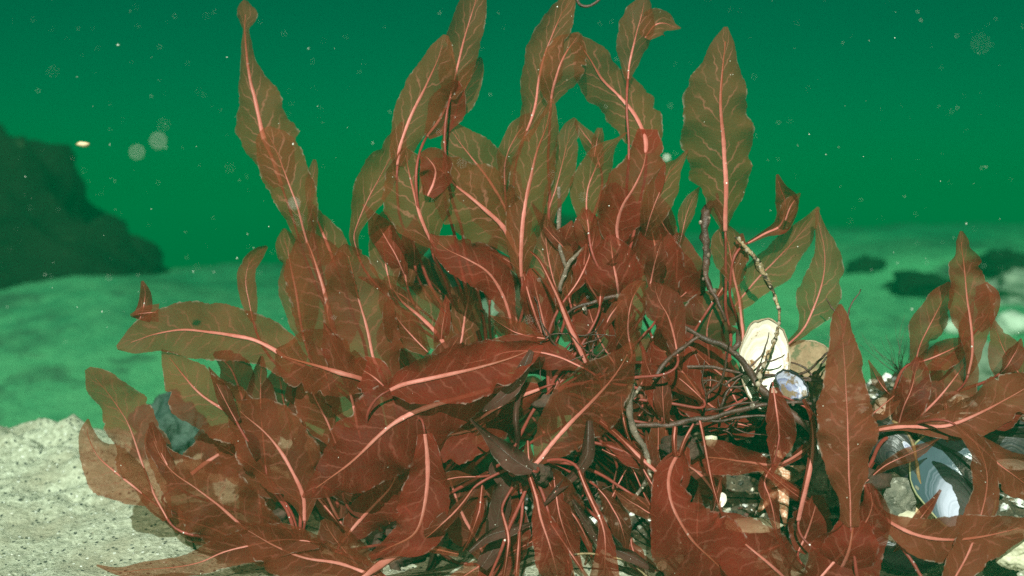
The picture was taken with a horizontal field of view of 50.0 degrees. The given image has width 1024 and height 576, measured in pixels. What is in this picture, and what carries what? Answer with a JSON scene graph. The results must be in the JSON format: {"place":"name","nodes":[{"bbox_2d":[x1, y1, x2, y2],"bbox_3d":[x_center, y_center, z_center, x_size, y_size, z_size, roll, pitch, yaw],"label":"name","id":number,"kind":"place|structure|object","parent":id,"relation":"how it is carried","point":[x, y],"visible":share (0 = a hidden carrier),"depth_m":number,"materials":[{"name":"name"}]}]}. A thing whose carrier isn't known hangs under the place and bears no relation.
{"place":"outdoors","nodes":[
{"label":"outdoors","id":0,"kind":"place"},
{"bbox_2d":[76,142,89,146],"bbox_3d":[-0.242,-0.081,0.620,0.008,0.003,0.006,0,3,0],"label":"drifting flake","id":1,"kind":"object","parent":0,"point":[84,144],"visible":1,"depth_m":0.62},
{"bbox_2d":[0,222,1023,575],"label":"seabed","id":2,"kind":"structure","parent":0,"point":[58,336],"depth_m":1.59,"materials":[{"name":"beige sand"}]},
{"bbox_2d":[0,123,169,289],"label":"boulder","id":3,"kind":"object","parent":2,"relation":"on","point":[50,213],"visible":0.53,"depth_m":2.09,"materials":[{"name":"stone"}]},
{"bbox_2d":[149,392,199,454],"bbox_3d":[-0.306,0.126,0.985,0.074,0.071,0.059,-2,4,-27],"label":"rock","id":4,"kind":"object","parent":2,"relation":"on","point":[181,434],"visible":0.29,"depth_m":0.97,"materials":[{"name":"grey stone"}]},
{"bbox_2d":[78,351,385,575],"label":"red seaweed","id":5,"kind":"object","parent":2,"relation":"on","point":[234,473],"visible":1,"depth_m":0.78,"materials":[{"name":"red plant"}]},
{"bbox_2d":[116,281,396,535],"bbox_3d":[-0.173,0.089,0.780,0.223,0.188,0.060,0,3,0],"label":"red seaweed","id":6,"kind":"object","parent":2,"relation":"on","point":[196,329],"visible":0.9,"depth_m":0.79,"materials":[{"name":"red plant"}]},
{"bbox_2d":[0,423,519,575],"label":"sand grains","id":7,"kind":"object","parent":2,"relation":"on","point":[20,499],"visible":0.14,"depth_m":0.84},
{"bbox_2d":[273,505,287,521],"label":"rock","id":8,"kind":"object","parent":2,"relation":"on","point":[280,512],"visible":0.16,"depth_m":0.81,"materials":[{"name":"grey stone"}]},
{"bbox_2d":[235,0,347,334],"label":"red seaweed","id":9,"kind":"object","parent":2,"relation":"on","point":[267,131],"visible":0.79,"depth_m":0.82,"materials":[{"name":"red plant"}]},
{"bbox_2d":[217,361,386,537],"bbox_3d":[-0.141,0.123,0.835,0.173,0.152,0.039,0,3,7],"label":"red seaweed","id":10,"kind":"object","parent":2,"relation":"on","point":[235,373],"visible":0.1,"depth_m":0.83,"materials":[{"name":"brown plant"}]},
{"bbox_2d":[237,232,430,376],"bbox_3d":[-0.135,0.059,0.802,0.159,0.203,0.064,0,3,7],"label":"red seaweed","id":11,"kind":"object","parent":2,"relation":"on","point":[328,281],"visible":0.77,"depth_m":0.78,"materials":[{"name":"brown plant"}]},
{"bbox_2d":[365,527,400,570],"bbox_3d":[-0.092,0.183,0.800,0.030,0.060,0.013,0,3,0],"label":"rock","id":12,"kind":"object","parent":2,"relation":"on","point":[375,536],"visible":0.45,"depth_m":0.80,"materials":[{"name":"grey stone"}]},
{"bbox_2d":[425,532,446,570],"bbox_3d":[-0.056,0.194,0.800,0.018,0.038,0.008,0,3,0],"label":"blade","id":13,"kind":"object","parent":2,"relation":"on","point":[432,561],"visible":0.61,"depth_m":0.80,"materials":[{"name":"green plant"}]},
{"bbox_2d":[349,0,524,349],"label":"red seaweed","id":14,"kind":"object","parent":2,"relation":"on","point":[423,196],"visible":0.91,"depth_m":0.80,"materials":[{"name":"red plant"}]},
{"bbox_2d":[294,318,582,575],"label":"red seaweed","id":15,"kind":"object","parent":2,"relation":"on","point":[401,442],"visible":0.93,"depth_m":0.75,"materials":[{"name":"red plant"}]},
{"bbox_2d":[482,350,533,411],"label":"dead seaweed","id":16,"kind":"object","parent":15,"relation":"attached to","point":[504,395],"visible":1,"depth_m":0.74,"materials":[{"name":"brown plant"}]},
{"bbox_2d":[513,390,521,448],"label":"dead seaweed","id":17,"kind":"object","parent":15,"relation":"hanging from","point":[516,420],"visible":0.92,"depth_m":0.74,"materials":[{"name":"brown plant"}]},
{"bbox_2d":[427,249,511,300],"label":"seaweed","id":18,"kind":"object","parent":2,"relation":"on","point":[452,279],"visible":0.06,"depth_m":1.32,"materials":[{"name":"brown plant"}]},
{"bbox_2d":[368,213,608,513],"bbox_3d":[-0.013,0.060,0.839,0.207,0.248,0.091,0,3,0],"label":"red seaweed","id":19,"kind":"object","parent":2,"relation":"on","point":[395,251],"visible":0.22,"depth_m":0.82,"materials":[{"name":"red plant"}]},
{"bbox_2d":[477,458,510,569],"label":"dead seaweed","id":20,"kind":"object","parent":2,"relation":"on","point":[487,557],"visible":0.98,"depth_m":0.76,"materials":[{"name":"brown plant"}]},
{"bbox_2d":[482,274,516,315],"bbox_3d":[0.007,0.029,1.995,0.141,0.127,0.106,1,3,11],"label":"rock","id":21,"kind":"object","parent":2,"relation":"on","point":[494,312],"visible":0.01,"depth_m":1.97,"materials":[{"name":"green stone"}]},
{"bbox_2d":[468,522,531,552],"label":"dead seaweed","id":22,"kind":"object","parent":2,"relation":"on","point":[494,534],"visible":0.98,"depth_m":0.74,"materials":[{"name":"brown plant"}]},
{"bbox_2d":[424,419,664,575],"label":"red seaweed","id":23,"kind":"object","parent":2,"relation":"on","point":[558,528],"visible":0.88,"depth_m":0.74,"materials":[{"name":"red plant"}]},
{"bbox_2d":[544,421,594,505],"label":"dead seaweed","id":24,"kind":"object","parent":23,"relation":"attached to","point":[585,461],"visible":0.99,"depth_m":0.74,"materials":[{"name":"brown plant"}]},
{"bbox_2d":[496,0,603,376],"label":"red seaweed","id":25,"kind":"object","parent":2,"relation":"on","point":[536,156],"visible":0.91,"depth_m":0.80,"materials":[{"name":"red plant"}]},
{"bbox_2d":[557,187,581,291],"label":"dead twig","id":26,"kind":"object","parent":25,"relation":"on","point":[567,265],"visible":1,"depth_m":0.80,"materials":[{"name":"brown wood"}]},
{"bbox_2d":[576,0,599,7],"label":"dead twig","id":27,"kind":"object","parent":25,"relation":"on","point":[586,6],"visible":1,"depth_m":0.81,"materials":[{"name":"wood"}]},
{"bbox_2d":[531,434,611,536],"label":"dead weed","id":28,"kind":"object","parent":2,"relation":"on","point":[588,484],"visible":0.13,"depth_m":0.79,"materials":[{"name":"brown plant"}]},
{"bbox_2d":[489,215,705,564],"bbox_3d":[0.062,0.073,0.777,0.168,0.255,0.096,0,3,0],"label":"red seaweed","id":29,"kind":"object","parent":2,"relation":"on","point":[596,391],"visible":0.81,"depth_m":0.76,"materials":[{"name":"red plant"}]},
{"bbox_2d":[557,294,619,323],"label":"dead twig","id":30,"kind":"object","parent":29,"relation":"attached to","point":[586,304],"visible":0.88,"depth_m":0.78,"materials":[{"name":"wood"}]},
{"bbox_2d":[534,296,654,415],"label":"dead weed","id":31,"kind":"object","parent":29,"relation":"on","point":[571,342],"visible":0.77,"depth_m":0.77,"materials":[{"name":"brown plant"}]},
{"bbox_2d":[652,335,699,380],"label":"dead twig","id":32,"kind":"object","parent":29,"relation":"attached to","point":[663,364],"visible":1,"depth_m":0.75,"materials":[{"name":"wood"}]},
{"bbox_2d":[574,553,646,575],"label":"straw","id":33,"kind":"object","parent":2,"relation":"on","point":[640,570],"visible":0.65,"depth_m":0.75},
{"bbox_2d":[572,499,657,572],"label":"dead seaweed","id":34,"kind":"object","parent":2,"relation":"on","point":[625,554],"visible":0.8,"depth_m":0.75,"materials":[{"name":"brown plant"}]},
{"bbox_2d":[543,214,748,503],"bbox_3d":[0.095,0.048,0.828,0.162,0.260,0.066,0,3,0],"label":"red seaweed","id":35,"kind":"object","parent":2,"relation":"on","point":[605,465],"visible":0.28,"depth_m":0.82,"materials":[{"name":"red plant"}]},
{"bbox_2d":[569,0,736,379],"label":"red seaweed","id":36,"kind":"object","parent":2,"relation":"on","point":[636,188],"visible":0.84,"depth_m":0.80,"materials":[{"name":"red plant"}]},
{"bbox_2d":[602,412,804,575],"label":"red seaweed","id":37,"kind":"object","parent":2,"relation":"on","point":[695,537],"visible":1,"depth_m":0.71,"materials":[{"name":"red plant"}]},
{"bbox_2d":[623,384,652,509],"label":"dead twig","id":38,"kind":"object","parent":37,"relation":"on","point":[631,422],"visible":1,"depth_m":0.75,"materials":[{"name":"brown wood"}]},
{"bbox_2d":[705,433,717,439],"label":"stone","id":39,"kind":"object","parent":2,"relation":"on","point":[712,436],"visible":0.45,"depth_m":0.78,"materials":[{"name":"white stone"}]},
{"bbox_2d":[699,204,726,321],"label":"dead twig","id":40,"kind":"object","parent":2,"relation":"on","point":[704,223],"visible":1,"depth_m":0.80,"materials":[{"name":"wood"}]},
{"bbox_2d":[616,338,817,532],"bbox_3d":[0.138,0.107,0.772,0.153,0.142,0.071,0,3,0],"label":"red seaweed","id":41,"kind":"object","parent":2,"relation":"on","point":[727,458],"visible":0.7,"depth_m":0.76,"materials":[{"name":"red plant"}]},
{"bbox_2d":[627,399,871,428],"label":"dead twig","id":42,"kind":"object","parent":41,"relation":"on","point":[694,419],"visible":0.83,"depth_m":0.76,"materials":[{"name":"brown wood"}]},
{"bbox_2d":[686,326,817,460],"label":"dead twig","id":43,"kind":"object","parent":41,"relation":"on","point":[763,391],"visible":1,"depth_m":0.76,"materials":[{"name":"brown wood"}]},
{"bbox_2d":[687,365,822,381],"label":"dead twig","id":44,"kind":"object","parent":41,"relation":"on","point":[733,371],"visible":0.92,"depth_m":0.77,"materials":[{"name":"brown wood"}]},
{"bbox_2d":[738,318,790,411],"bbox_3d":[0.179,0.054,0.776,0.038,0.065,0.016,-1,3,-17],"label":"bivalve shell","id":45,"kind":"object","parent":41,"relation":"on","point":[754,341],"visible":0.74,"depth_m":0.78},
{"bbox_2d":[774,369,808,399],"bbox_3d":[0.196,0.068,0.771,0.025,0.023,0.010,0,3,0],"label":"mussel shell","id":46,"kind":"object","parent":41,"relation":"on","point":[796,387],"visible":0.99,"depth_m":0.77},
{"bbox_2d":[680,27,754,406],"bbox_3d":[0.152,-0.050,0.808,0.058,0.282,0.037,0,3,0],"label":"red seaweed","id":47,"kind":"object","parent":2,"relation":"on","point":[717,132],"visible":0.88,"depth_m":0.80,"materials":[{"name":"red plant"}]},
{"bbox_2d":[720,492,726,506],"bbox_3d":[0.143,0.145,0.751,0.007,0.010,0.004,0,3,0],"label":"shell fragment","id":48,"kind":"object","parent":2,"relation":"on","point":[723,498],"visible":0.81,"depth_m":0.75,"materials":[{"name":"white"}]},
{"bbox_2d":[682,332,784,436],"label":"dead weed","id":49,"kind":"object","parent":2,"relation":"on","point":[715,387],"visible":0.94,"depth_m":0.77,"materials":[{"name":"brown plant"}]},
{"bbox_2d":[753,517,783,527],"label":"stone","id":50,"kind":"object","parent":2,"relation":"on","point":[766,521],"visible":0.21,"depth_m":0.77,"materials":[{"name":"beige stone"}]},
{"bbox_2d":[757,459,806,526],"bbox_3d":[0.197,0.144,0.814,0.035,0.052,0.052,3,4,44],"label":"seashell","id":51,"kind":"object","parent":2,"relation":"on","point":[792,474],"visible":0.34,"depth_m":0.81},
{"bbox_2d":[724,174,843,405],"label":"red seaweed","id":52,"kind":"object","parent":2,"relation":"on","point":[780,256],"visible":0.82,"depth_m":0.81,"materials":[{"name":"brown plant"}]},
{"bbox_2d":[735,236,780,390],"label":"dead twig","id":53,"kind":"object","parent":52,"relation":"attached to","point":[759,266],"visible":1,"depth_m":0.80,"materials":[{"name":"wood"}]},
{"bbox_2d":[801,454,839,507],"bbox_3d":[0.224,0.136,0.769,0.041,0.039,0.030,0,3,0],"label":"stone","id":54,"kind":"object","parent":2,"relation":"on","point":[819,484],"visible":0.41,"depth_m":0.76,"materials":[{"name":"stone"}]},
{"bbox_2d":[791,289,860,464],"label":"dead weed","id":55,"kind":"object","parent":54,"relation":"on","point":[811,368],"visible":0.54,"depth_m":0.78,"materials":[{"name":"brown plant"}]},
{"bbox_2d":[756,304,941,575],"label":"red seaweed","id":56,"kind":"object","parent":2,"relation":"on","point":[853,541],"visible":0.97,"depth_m":0.70,"materials":[{"name":"red plant"}]},
{"bbox_2d":[843,254,886,273],"bbox_3d":[0.847,-0.052,2.632,0.102,0.058,0.070,-1,3,-14],"label":"rock","id":57,"kind":"object","parent":2,"relation":"on","point":[864,263],"visible":0.84,"depth_m":2.61,"materials":[{"name":"green stone"}]},
{"bbox_2d":[858,319,909,373],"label":"fine weed","id":58,"kind":"object","parent":2,"relation":"on","point":[900,364],"visible":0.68,"depth_m":0.86,"materials":[{"name":"green plant"}]},
{"bbox_2d":[888,535,895,542],"bbox_3d":[0.254,0.167,0.731,0.014,0.006,0.003,0,3,0],"label":"shell fragment","id":59,"kind":"object","parent":2,"relation":"on","point":[890,539],"visible":0.41,"depth_m":0.73,"materials":[{"name":"beige"}]},
{"bbox_2d":[881,472,919,515],"bbox_3d":[0.261,0.145,0.755,0.038,0.039,0.035,2,4,38],"label":"stone","id":60,"kind":"object","parent":2,"relation":"on","point":[899,496],"visible":0.48,"depth_m":0.74,"materials":[{"name":"grey stone"}]},
{"bbox_2d":[902,441,909,447],"bbox_3d":[0.265,0.107,0.736,0.007,0.009,0.003,0,3,0],"label":"shell fragment","id":61,"kind":"object","parent":2,"relation":"on","point":[905,444],"visible":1,"depth_m":0.74,"materials":[{"name":"white"}]},
{"bbox_2d":[898,511,915,517],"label":"stone","id":62,"kind":"object","parent":2,"relation":"on","point":[910,514],"visible":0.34,"depth_m":0.74,"materials":[{"name":"beige stone"}]},
{"bbox_2d":[882,541,937,572],"bbox_3d":[0.274,0.182,0.757,0.055,0.029,0.013,0,3,0],"label":"rock","id":63,"kind":"object","parent":2,"relation":"on","point":[899,560],"visible":0.32,"depth_m":0.75,"materials":[{"name":"stone"}]},
{"bbox_2d":[880,270,950,297],"bbox_3d":[0.893,-0.003,2.392,0.161,0.074,0.143,0,3,0],"label":"rock","id":64,"kind":"object","parent":2,"relation":"on","point":[914,283],"visible":0.63,"depth_m":2.35,"materials":[{"name":"green stone"}]},
{"bbox_2d":[915,501,933,519],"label":"stone","id":65,"kind":"object","parent":2,"relation":"on","point":[919,505],"visible":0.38,"depth_m":0.75,"materials":[{"name":"grey stone"}]},
{"bbox_2d":[832,424,1023,575],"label":"red seaweed","id":66,"kind":"object","parent":2,"relation":"on","point":[975,537],"visible":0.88,"depth_m":0.71,"materials":[{"name":"red plant"}]},
{"bbox_2d":[909,435,972,518],"bbox_3d":[0.300,0.132,0.746,0.061,0.066,0.042,0,3,0],"label":"mussel shell","id":67,"kind":"object","parent":2,"relation":"on","point":[944,466],"visible":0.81,"depth_m":0.75},
{"bbox_2d":[869,417,920,483],"bbox_3d":[0.261,0.113,0.758,0.043,0.050,0.013,2,4,37],"label":"mussel shell","id":68,"kind":"object","parent":67,"relation":"on","point":[891,446],"visible":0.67,"depth_m":0.75},
{"bbox_2d":[866,231,1023,500],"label":"red seaweed","id":69,"kind":"object","parent":2,"relation":"on","point":[936,394],"visible":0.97,"depth_m":0.76,"materials":[{"name":"red plant"}]},
{"bbox_2d":[944,320,957,332],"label":"rock","id":70,"kind":"object","parent":2,"relation":"on","point":[950,327],"visible":0.52,"depth_m":2.01,"materials":[{"name":"white stone"}]},
{"bbox_2d":[978,341,995,385],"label":"rock","id":71,"kind":"object","parent":2,"relation":"on","point":[985,372],"visible":0.1,"depth_m":1.69,"materials":[{"name":"grey stone"}]},
{"bbox_2d":[978,249,1023,279],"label":"rock","id":72,"kind":"object","parent":2,"relation":"on","point":[996,263],"visible":0.5,"depth_m":2.45,"materials":[{"name":"stone"}]},
{"bbox_2d":[983,420,1023,454],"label":"mussel shell","id":73,"kind":"object","parent":2,"relation":"on","point":[1011,439],"visible":0.44,"depth_m":0.78},
{"bbox_2d":[986,268,1023,305],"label":"rock","id":74,"kind":"object","parent":2,"relation":"on","point":[1008,286],"visible":0.67,"depth_m":2.19,"materials":[{"name":"green stone"}]},
{"bbox_2d":[995,311,1023,335],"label":"rock","id":75,"kind":"object","parent":2,"relation":"on","point":[1010,323],"visible":0.78,"depth_m":2.00,"materials":[{"name":"white stone"}]},
{"bbox_2d":[996,539,1023,570],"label":"stone","id":76,"kind":"object","parent":2,"relation":"on","point":[1012,558],"visible":0.48,"depth_m":0.74,"materials":[{"name":"beige stone"}]},
{"bbox_2d":[0,0,1023,268],"label":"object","id":77,"kind":"structure","parent":0,"point":[865,78],"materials":[{"name":"green liquid"}]},
{"bbox_2d":[1,6,1023,341],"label":"marine snow","id":78,"kind":"structure","parent":0,"point":[509,206],"depth_m":0.52,"materials":[{"name":"white"}]},
{"bbox_2d":[554,213,576,226],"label":"rock","id":79,"kind":"object","parent":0,"point":[565,219],"visible":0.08,"depth_m":3.12,"materials":[{"name":"stone"}]},
{"bbox_2d":[517,372,1023,541],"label":"shell gravel","id":80,"kind":"structure","parent":0,"point":[1003,507],"depth_m":0.83,"materials":[{"name":"grey gravel"}]},
{"bbox_2d":[789,340,827,399],"bbox_3d":[0.213,0.060,0.798,0.046,0.043,0.012,1,3,11],"label":"bivalve shell","id":81,"kind":"object","parent":80,"relation":"on","point":[807,354],"visible":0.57,"depth_m":0.80}
]}

